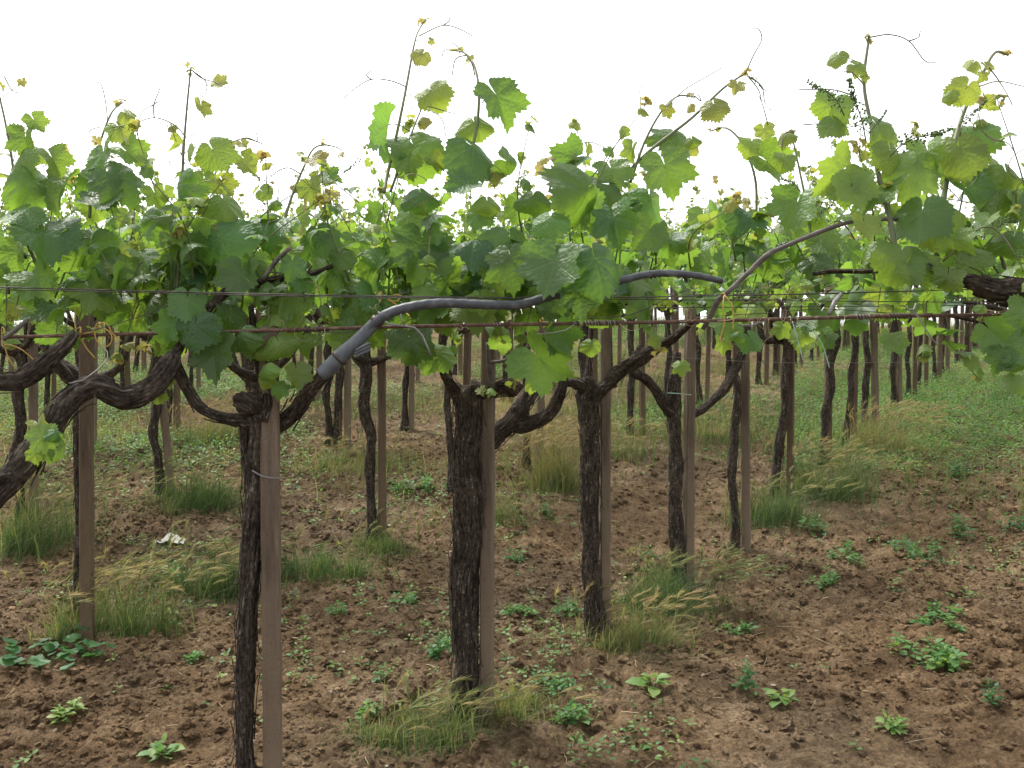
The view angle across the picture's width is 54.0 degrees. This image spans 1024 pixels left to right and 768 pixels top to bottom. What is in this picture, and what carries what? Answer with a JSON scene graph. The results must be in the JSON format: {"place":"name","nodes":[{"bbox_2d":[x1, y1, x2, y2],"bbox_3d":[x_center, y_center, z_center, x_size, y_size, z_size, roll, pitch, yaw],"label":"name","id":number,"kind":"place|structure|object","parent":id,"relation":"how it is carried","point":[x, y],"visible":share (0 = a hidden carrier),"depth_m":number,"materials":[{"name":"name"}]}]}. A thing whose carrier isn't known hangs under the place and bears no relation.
{"place":"outdoors","nodes":[
{"label":"outdoors","id":0,"kind":"place"},
{"bbox_2d":[0,289,989,302],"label":"trellis wire","id":1,"kind":"object","parent":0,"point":[485,298],"visible":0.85,"depth_m":3.06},
{"bbox_2d":[0,286,968,297],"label":"trellis wire","id":2,"kind":"object","parent":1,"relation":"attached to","point":[451,296],"visible":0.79,"depth_m":3.05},
{"bbox_2d":[0,326,1023,767],"bbox_3d":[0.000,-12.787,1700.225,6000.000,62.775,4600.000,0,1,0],"label":"ground","id":3,"kind":"structure","parent":0,"point":[968,750],"depth_m":5.20,"materials":[{"name":"soil"}]},
{"bbox_2d":[0,129,50,349],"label":"grape vine","id":4,"kind":"object","parent":3,"relation":"on","point":[11,341],"visible":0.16,"depth_m":3.70,"materials":[{"name":"green plant"}]},
{"bbox_2d":[28,322,38,514],"bbox_3d":[-3.263,0.274,6.852,0.061,1.948,0.064,0,2,-18],"label":"stake post","id":5,"kind":"object","parent":3,"relation":"on","point":[33,391],"visible":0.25,"depth_m":6.82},
{"bbox_2d":[0,625,116,669],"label":"mallow plant","id":6,"kind":"object","parent":3,"relation":"on","point":[12,649],"visible":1,"depth_m":4.68,"materials":[{"name":"green plant"}]},
{"bbox_2d":[46,697,86,724],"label":"weed plant","id":7,"kind":"object","parent":3,"relation":"on","point":[74,703],"visible":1,"depth_m":4.10,"materials":[{"name":"green plant"}]},
{"bbox_2d":[2,553,156,650],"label":"grass tuft","id":8,"kind":"object","parent":3,"relation":"on","point":[64,627],"visible":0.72,"depth_m":4.92,"materials":[{"name":"plant"}]},
{"bbox_2d":[78,314,94,640],"bbox_3d":[-2.082,0.575,4.917,0.066,1.880,0.064,0,1,-9],"label":"stake post","id":9,"kind":"object","parent":3,"relation":"on","point":[86,497],"visible":0.68,"depth_m":4.89,"materials":[{"name":"wood"}]},
{"bbox_2d":[46,193,128,367],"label":"grape vine","id":10,"kind":"object","parent":3,"relation":"on","point":[70,319],"visible":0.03,"depth_m":9.77,"materials":[{"name":"green plant"}]},
{"bbox_2d":[0,155,177,526],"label":"grape vine","id":11,"kind":"object","parent":3,"relation":"on","point":[17,398],"visible":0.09,"depth_m":6.82,"materials":[{"name":"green plant"}]},
{"bbox_2d":[0,463,188,576],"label":"grass tuft","id":12,"kind":"object","parent":3,"relation":"on","point":[27,532],"visible":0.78,"depth_m":6.34,"materials":[{"name":"plant"}]},
{"bbox_2d":[94,320,97,443],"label":"stake post","id":13,"kind":"object","parent":3,"relation":"on","point":[96,372],"visible":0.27,"depth_m":9.84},
{"bbox_2d":[0,168,193,620],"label":"grape vine","id":14,"kind":"object","parent":3,"relation":"on","point":[67,372],"visible":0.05,"depth_m":4.99,"materials":[{"name":"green plant"}]},
{"bbox_2d":[26,533,232,661],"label":"grass tuft","id":15,"kind":"object","parent":3,"relation":"on","point":[127,625],"visible":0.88,"depth_m":5.04,"materials":[{"name":"plant"}]},
{"bbox_2d":[136,733,184,761],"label":"weed plant","id":16,"kind":"object","parent":3,"relation":"on","point":[158,747],"visible":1,"depth_m":3.81,"materials":[{"name":"green plant"}]},
{"bbox_2d":[77,187,244,495],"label":"grape vine","id":17,"kind":"object","parent":3,"relation":"on","point":[153,433],"visible":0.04,"depth_m":7.70,"materials":[{"name":"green plant"}]},
{"bbox_2d":[0,75,333,508],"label":"grape vine","id":18,"kind":"object","parent":3,"relation":"on","point":[68,252],"visible":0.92,"depth_m":3.06,"materials":[{"name":"green plant"}]},
{"bbox_2d":[160,355,175,491],"bbox_3d":[-2.692,0.171,7.760,0.056,1.885,0.058,-5,1,-5],"label":"stake post","id":19,"kind":"object","parent":3,"relation":"on","point":[164,420],"visible":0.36,"depth_m":7.74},
{"bbox_2d":[173,379,180,427],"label":"stake post","id":20,"kind":"object","parent":3,"relation":"on","point":[176,397],"visible":0.2,"depth_m":10.81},
{"bbox_2d":[54,448,345,526],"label":"grass tuft","id":21,"kind":"object","parent":3,"relation":"on","point":[199,498],"visible":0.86,"depth_m":7.26,"materials":[{"name":"plant"}]},
{"bbox_2d":[108,516,302,612],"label":"grass tuft","id":22,"kind":"object","parent":3,"relation":"on","point":[216,588],"visible":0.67,"depth_m":5.57,"materials":[{"name":"plant"}]},
{"bbox_2d":[128,389,294,456],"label":"grass tuft","id":23,"kind":"object","parent":3,"relation":"on","point":[201,427],"visible":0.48,"depth_m":9.89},
{"bbox_2d":[82,61,437,767],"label":"grape vine","id":24,"kind":"object","parent":3,"relation":"on","point":[214,255],"visible":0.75,"depth_m":3.12,"materials":[{"name":"green plant"}]},
{"bbox_2d":[259,327,282,767],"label":"stake post","id":25,"kind":"object","parent":3,"relation":"on","point":[271,601],"visible":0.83,"depth_m":3.09,"materials":[{"name":"wood"}]},
{"bbox_2d":[212,172,343,392],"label":"grape vine","id":26,"kind":"object","parent":3,"relation":"on","point":[249,365],"visible":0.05,"depth_m":8.85,"materials":[{"name":"green plant"}]},
{"bbox_2d":[185,147,422,571],"bbox_3d":[-1.399,-0.117,5.932,1.981,2.642,1.340,0,1,0],"label":"grape vine","id":27,"kind":"object","parent":3,"relation":"on","point":[242,373],"visible":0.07,"depth_m":5.80,"materials":[{"name":"green plant"}]},
{"bbox_2d":[245,173,403,444],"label":"grape vine","id":28,"kind":"object","parent":3,"relation":"on","point":[338,394],"visible":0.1,"depth_m":9.71,"materials":[{"name":"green plant"}]},
{"bbox_2d":[214,425,446,483],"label":"grass tuft","id":29,"kind":"object","parent":3,"relation":"on","point":[338,460],"visible":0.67,"depth_m":8.67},
{"bbox_2d":[259,524,435,602],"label":"grass tuft","id":30,"kind":"object","parent":3,"relation":"on","point":[322,566],"visible":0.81,"depth_m":5.84,"materials":[{"name":"plant"}]},
{"bbox_2d":[344,358,350,444],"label":"stake post","id":31,"kind":"object","parent":3,"relation":"on","point":[347,396],"visible":0.42,"depth_m":9.73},
{"bbox_2d":[293,507,450,589],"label":"grass tuft","id":32,"kind":"object","parent":3,"relation":"on","point":[381,548],"visible":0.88,"depth_m":6.29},
{"bbox_2d":[295,186,456,445],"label":"grape vine","id":33,"kind":"object","parent":3,"relation":"on","point":[327,353],"visible":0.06,"depth_m":9.70,"materials":[{"name":"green plant"}]},
{"bbox_2d":[377,289,386,541],"bbox_3d":[-0.856,0.313,6.612,0.057,1.940,0.055,0,1,-15],"label":"stake post","id":34,"kind":"object","parent":3,"relation":"on","point":[381,428],"visible":0.62,"depth_m":6.59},
{"bbox_2d":[328,194,441,430],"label":"grape vine","id":35,"kind":"object","parent":3,"relation":"on","point":[404,411],"visible":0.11,"depth_m":10.57,"materials":[{"name":"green plant"}]},
{"bbox_2d":[312,678,506,767],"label":"grass tuft","id":36,"kind":"object","parent":3,"relation":"on","point":[389,740],"visible":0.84,"depth_m":3.83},
{"bbox_2d":[409,365,414,430],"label":"stake post","id":37,"kind":"object","parent":3,"relation":"on","point":[411,396],"visible":0.38,"depth_m":10.57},
{"bbox_2d":[294,143,543,540],"bbox_3d":[-0.716,-0.212,6.663,1.794,2.624,1.441,0,1,-11],"label":"grape vine","id":38,"kind":"object","parent":3,"relation":"on","point":[365,362],"visible":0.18,"depth_m":6.57,"materials":[{"name":"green plant"}]},
{"bbox_2d":[423,632,454,660],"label":"weed plant","id":39,"kind":"object","parent":3,"relation":"on","point":[433,651],"visible":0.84,"depth_m":4.66,"materials":[{"name":"green plant"}]},
{"bbox_2d":[307,664,589,767],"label":"grass tuft","id":40,"kind":"object","parent":3,"relation":"on","point":[444,736],"visible":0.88,"depth_m":3.82,"materials":[{"name":"plant"}]},
{"bbox_2d":[463,322,471,384],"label":"stake post","id":41,"kind":"object","parent":3,"relation":"on","point":[467,360],"visible":0.2,"depth_m":7.79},
{"bbox_2d":[371,184,565,493],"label":"grape vine","id":42,"kind":"object","parent":3,"relation":"on","point":[473,235],"visible":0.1,"depth_m":7.76,"materials":[{"name":"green plant"}]},
{"bbox_2d":[400,482,571,543],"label":"grass tuft","id":43,"kind":"object","parent":3,"relation":"on","point":[498,515],"visible":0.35,"depth_m":7.09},
{"bbox_2d":[479,321,495,716],"bbox_3d":[-0.100,0.659,4.048,0.059,1.880,0.057,1,2,6],"label":"stake post","id":44,"kind":"object","parent":3,"relation":"on","point":[487,568],"visible":0.66,"depth_m":4.02,"materials":[{"name":"wood"}]},
{"bbox_2d":[0,313,1001,338],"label":"steel rod","id":45,"kind":"object","parent":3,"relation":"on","point":[625,323],"visible":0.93,"depth_m":3.01,"materials":[{"name":"metal"}]},
{"bbox_2d":[316,270,722,379],"bbox_3d":[0.042,-0.180,3.007,1.238,0.336,0.084,0,1,-7],"label":"grey hose","id":46,"kind":"object","parent":45,"relation":"attached to","point":[335,361],"visible":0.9,"depth_m":2.94,"materials":[{"name":"plastic"}]},
{"bbox_2d":[39,278,1005,356],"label":"dry tendrils","id":47,"kind":"object","parent":45,"relation":"attached to","point":[676,303],"visible":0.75,"depth_m":3.02,"materials":[{"name":"plant"}]},
{"bbox_2d":[0,311,1023,542],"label":"grass cover","id":48,"kind":"object","parent":3,"relation":"on","point":[622,392],"depth_m":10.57,"materials":[{"name":"plant"}]},
{"bbox_2d":[0,449,1023,767],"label":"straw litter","id":49,"kind":"object","parent":3,"relation":"on","point":[542,603],"visible":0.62,"depth_m":5.10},
{"bbox_2d":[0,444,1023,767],"bbox_3d":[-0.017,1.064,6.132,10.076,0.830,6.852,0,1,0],"label":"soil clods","id":50,"kind":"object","parent":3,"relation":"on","point":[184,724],"visible":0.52,"depth_m":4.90,"materials":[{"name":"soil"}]},
{"bbox_2d":[0,443,1023,767],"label":"seedling cover","id":51,"kind":"object","parent":3,"relation":"on","point":[582,741],"visible":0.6,"depth_m":5.17,"materials":[{"name":"green plant"}]},
{"bbox_2d":[15,459,1015,767],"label":"pebbles","id":52,"kind":"object","parent":3,"relation":"on","point":[507,661],"visible":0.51,"depth_m":4.74,"materials":[{"name":"stone"}]},
{"bbox_2d":[421,670,628,745],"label":"grass tuft","id":53,"kind":"object","parent":3,"relation":"on","point":[515,709],"visible":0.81,"depth_m":4.08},
{"bbox_2d":[296,14,770,723],"bbox_3d":[0.009,0.079,3.708,1.661,2.765,1.758,0,1,0],"label":"grape vine","id":54,"kind":"object","parent":3,"relation":"on","point":[544,264],"visible":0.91,"depth_m":3.30,"materials":[{"name":"green plant"}]},
{"bbox_2d":[429,180,651,468],"bbox_3d":[0.212,-0.476,8.509,1.411,2.572,1.913,-1,2,-23],"label":"grape vine","id":55,"kind":"object","parent":3,"relation":"on","point":[525,461],"visible":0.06,"depth_m":8.57,"materials":[{"name":"green plant"}]},
{"bbox_2d":[535,326,545,468],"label":"stake post","id":56,"kind":"object","parent":3,"relation":"on","point":[540,405],"visible":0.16,"depth_m":8.59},
{"bbox_2d":[528,660,575,696],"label":"weed plant","id":57,"kind":"object","parent":3,"relation":"on","point":[561,686],"visible":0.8,"depth_m":4.32,"materials":[{"name":"green plant"}]},
{"bbox_2d":[495,411,634,501],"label":"grass tuft","id":58,"kind":"object","parent":3,"relation":"on","point":[561,479],"visible":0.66,"depth_m":7.97,"materials":[{"name":"plant"}]},
{"bbox_2d":[549,596,583,618],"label":"weed plant","id":59,"kind":"object","parent":3,"relation":"on","point":[558,610],"visible":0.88,"depth_m":5.38,"materials":[{"name":"green plant"}]},
{"bbox_2d":[549,697,592,724],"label":"weed plant","id":60,"kind":"object","parent":3,"relation":"on","point":[569,712],"visible":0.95,"depth_m":4.00,"materials":[{"name":"green plant"}]},
{"bbox_2d":[599,326,610,633],"bbox_3d":[0.464,0.580,5.006,0.055,1.880,0.057,0,1,-3],"label":"stake post","id":61,"kind":"object","parent":3,"relation":"on","point":[605,471],"visible":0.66,"depth_m":4.98,"materials":[{"name":"wood"}]},
{"bbox_2d":[506,195,711,377],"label":"grape vine","id":62,"kind":"object","parent":3,"relation":"on","point":[581,360],"visible":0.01,"depth_m":9.66,"materials":[{"name":"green plant"}]},
{"bbox_2d":[504,413,714,468],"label":"grass tuft","id":63,"kind":"object","parent":3,"relation":"on","point":[635,438],"visible":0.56,"depth_m":9.07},
{"bbox_2d":[639,324,645,435],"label":"stake post","id":64,"kind":"object","parent":3,"relation":"on","point":[642,402],"visible":0.38,"depth_m":10.28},
{"bbox_2d":[625,673,670,697],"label":"weed plant","id":65,"kind":"object","parent":3,"relation":"on","point":[653,691],"visible":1,"depth_m":4.33,"materials":[{"name":"green plant"}]},
{"bbox_2d":[504,576,794,682],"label":"grass tuft","id":66,"kind":"object","parent":3,"relation":"on","point":[616,640],"visible":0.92,"depth_m":4.88,"materials":[{"name":"plant"}]},
{"bbox_2d":[605,207,733,434],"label":"grape vine","id":67,"kind":"object","parent":3,"relation":"on","point":[630,394],"visible":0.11,"depth_m":10.26,"materials":[{"name":"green plant"}]},
{"bbox_2d":[536,538,830,640],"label":"grass tuft","id":68,"kind":"object","parent":3,"relation":"on","point":[671,585],"visible":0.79,"depth_m":5.40,"materials":[{"name":"plant"}]},
{"bbox_2d":[683,308,695,595],"bbox_3d":[0.996,0.535,5.657,0.057,1.914,0.055,0,1,-17],"label":"stake post","id":69,"kind":"object","parent":3,"relation":"on","point":[689,448],"visible":0.81,"depth_m":5.63,"materials":[{"name":"wood"}]},
{"bbox_2d":[704,317,710,400],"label":"stake post","id":70,"kind":"object","parent":3,"relation":"on","point":[707,362],"visible":0.46,"depth_m":12.37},
{"bbox_2d":[642,396,777,444],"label":"grass tuft","id":71,"kind":"object","parent":3,"relation":"on","point":[722,432],"visible":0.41,"depth_m":10.02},
{"bbox_2d":[684,204,748,405],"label":"grape vine","id":72,"kind":"object","parent":3,"relation":"on","point":[698,355],"visible":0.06,"depth_m":12.34,"materials":[{"name":"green plant"}]},
{"bbox_2d":[656,197,779,397],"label":"grape vine","id":73,"kind":"object","parent":3,"relation":"on","point":[669,349],"visible":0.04,"depth_m":11.53,"materials":[{"name":"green plant"}]},
{"bbox_2d":[553,96,912,639],"bbox_3d":[1.073,0.145,4.197,1.745,2.356,1.751,0,1,0],"label":"grape vine","id":74,"kind":"object","parent":3,"relation":"on","point":[731,219],"visible":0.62,"depth_m":4.25,"materials":[{"name":"green plant"}]},
{"bbox_2d":[731,659,755,690],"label":"weed plant","id":75,"kind":"object","parent":3,"relation":"on","point":[748,677],"visible":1,"depth_m":4.29,"materials":[{"name":"green plant"}]},
{"bbox_2d":[740,352,750,551],"bbox_3d":[1.526,0.390,6.564,0.065,1.949,0.064,0,1,11],"label":"stake post","id":76,"kind":"object","parent":3,"relation":"on","point":[745,465],"visible":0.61,"depth_m":6.54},
{"bbox_2d":[621,142,873,551],"bbox_3d":[1.225,-0.155,6.423,1.952,2.485,1.358,0,1,0],"label":"grape vine","id":77,"kind":"object","parent":3,"relation":"on","point":[732,377],"visible":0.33,"depth_m":6.48,"materials":[{"name":"green plant"}]},
{"bbox_2d":[629,137,877,593],"bbox_3d":[1.345,-0.101,5.551,1.456,2.660,0.639,0,1,0],"label":"grape vine","id":78,"kind":"object","parent":3,"relation":"on","point":[670,405],"visible":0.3,"depth_m":5.60,"materials":[{"name":"brown plant"}]},
{"bbox_2d":[764,292,770,384],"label":"stake post","id":79,"kind":"object","parent":3,"relation":"on","point":[766,359],"visible":0.45,"depth_m":14.26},
{"bbox_2d":[666,463,888,557],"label":"grass tuft","id":80,"kind":"object","parent":3,"relation":"on","point":[785,510],"visible":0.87,"depth_m":7.06,"materials":[{"name":"plant"}]},
{"bbox_2d":[761,688,799,707],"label":"weed plant","id":81,"kind":"object","parent":3,"relation":"on","point":[789,693],"visible":0.99,"depth_m":4.24,"materials":[{"name":"green plant"}]},
{"bbox_2d":[786,296,795,498],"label":"stake post","id":82,"kind":"object","parent":3,"relation":"on","point":[790,432],"visible":0.45,"depth_m":7.69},
{"bbox_2d":[671,163,942,500],"bbox_3d":[2.249,-0.348,7.825,1.925,2.623,1.440,0,1,0],"label":"grape vine","id":83,"kind":"object","parent":3,"relation":"on","point":[779,441],"visible":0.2,"depth_m":7.64,"materials":[{"name":"green plant"}]},
{"bbox_2d":[711,165,902,466],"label":"grape vine","id":84,"kind":"object","parent":3,"relation":"on","point":[828,394],"visible":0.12,"depth_m":8.74,"materials":[{"name":"green plant"}]},
{"bbox_2d":[729,198,915,446],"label":"grape vine","id":85,"kind":"object","parent":3,"relation":"on","point":[855,352],"visible":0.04,"depth_m":9.65,"materials":[{"name":"brown plant"}]},
{"bbox_2d":[711,429,940,518],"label":"grass tuft","id":86,"kind":"object","parent":3,"relation":"on","point":[843,491],"visible":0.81,"depth_m":7.72,"materials":[{"name":"plant"}]},
{"bbox_2d":[824,289,831,464],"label":"stake post","id":87,"kind":"object","parent":3,"relation":"on","point":[830,414],"visible":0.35,"depth_m":8.79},
{"bbox_2d":[825,538,864,564],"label":"weed plant","id":88,"kind":"object","parent":3,"relation":"on","point":[847,544],"visible":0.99,"depth_m":6.30,"materials":[{"name":"green plant"}]},
{"bbox_2d":[850,284,858,441],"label":"stake post","id":89,"kind":"object","parent":3,"relation":"on","point":[855,395],"visible":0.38,"depth_m":9.68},
{"bbox_2d":[701,30,1023,395],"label":"grape vine","id":90,"kind":"object","parent":3,"relation":"on","point":[955,258],"visible":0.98,"depth_m":3.05,"materials":[{"name":"green plant"}]},
{"bbox_2d":[870,319,879,425],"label":"stake post","id":91,"kind":"object","parent":3,"relation":"on","point":[874,357],"visible":0.59,"depth_m":10.58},
{"bbox_2d":[849,205,919,428],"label":"grape vine","id":92,"kind":"object","parent":3,"relation":"on","point":[867,370],"visible":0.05,"depth_m":10.57,"materials":[{"name":"brown plant"}]},
{"bbox_2d":[873,708,908,735],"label":"weed plant","id":93,"kind":"object","parent":3,"relation":"on","point":[895,726],"visible":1,"depth_m":3.95,"materials":[{"name":"green plant"}]},
{"bbox_2d":[802,396,991,459],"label":"grass tuft","id":94,"kind":"object","parent":3,"relation":"on","point":[877,433],"visible":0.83,"depth_m":9.40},
{"bbox_2d":[896,320,901,408],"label":"stake post","id":95,"kind":"object","parent":3,"relation":"on","point":[899,379],"visible":0.28,"depth_m":11.77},
{"bbox_2d":[798,121,1021,381],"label":"grape vine","id":96,"kind":"object","parent":3,"relation":"on","point":[855,327],"visible":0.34,"depth_m":4.28,"materials":[{"name":"green plant"}]},
{"bbox_2d":[912,286,918,396],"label":"stake post","id":97,"kind":"object","parent":3,"relation":"on","point":[914,363],"visible":0.38,"depth_m":12.67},
{"bbox_2d":[890,532,944,559],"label":"weed plant","id":98,"kind":"object","parent":3,"relation":"on","point":[910,550],"visible":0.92,"depth_m":6.26,"materials":[{"name":"green plant"}]},
{"bbox_2d":[887,631,961,669],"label":"weed plant","id":99,"kind":"object","parent":3,"relation":"on","point":[898,641],"visible":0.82,"depth_m":4.72,"materials":[{"name":"green plant"}]},
{"bbox_2d":[826,201,1022,409],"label":"grape vine","id":100,"kind":"object","parent":3,"relation":"on","point":[894,356],"visible":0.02,"depth_m":11.73,"materials":[{"name":"brown plant"}]},
{"bbox_2d":[909,600,966,632],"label":"weed plant","id":101,"kind":"object","parent":3,"relation":"on","point":[933,614],"visible":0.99,"depth_m":5.13,"materials":[{"name":"green plant"}]},
{"bbox_2d":[937,312,943,380],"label":"stake post","id":102,"kind":"object","parent":3,"relation":"on","point":[939,350],"visible":0.39,"depth_m":14.57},
{"bbox_2d":[860,133,1023,312],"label":"grape vine","id":103,"kind":"object","parent":3,"relation":"on","point":[950,295],"visible":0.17,"depth_m":5.01,"materials":[{"name":"green plant"}]},
{"bbox_2d":[923,647,969,675],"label":"weed plant","id":104,"kind":"object","parent":3,"relation":"on","point":[952,664],"visible":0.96,"depth_m":4.57,"materials":[{"name":"green plant"}]},
{"bbox_2d":[900,197,997,396],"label":"grape vine","id":105,"kind":"object","parent":3,"relation":"on","point":[907,363],"visible":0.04,"depth_m":12.64,"materials":[{"name":"brown plant"}]},
{"bbox_2d":[959,299,963,360],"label":"stake post","id":106,"kind":"object","parent":3,"relation":"on","point":[961,328],"visible":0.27,"depth_m":16.66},
{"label":"trellis wire","id":107,"kind":"object","parent":106,"relation":"attached to","visible":0},
{"bbox_2d":[254,305,997,309],"bbox_3d":[0.063,-0.304,3.957,5.088,0.040,0.072,0,1,-2],"label":"trellis wire","id":108,"kind":"object","parent":107,"relation":"attached to","point":[789,306],"visible":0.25,"depth_m":3.99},
{"bbox_2d":[946,512,977,537],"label":"weed plant","id":109,"kind":"object","parent":3,"relation":"on","point":[963,529],"visible":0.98,"depth_m":6.59,"materials":[{"name":"green plant"}]},
{"bbox_2d":[0,0,1023,325],"label":"sky","id":110,"kind":"structure","parent":0,"point":[290,66],"materials":[{"name":"white"}]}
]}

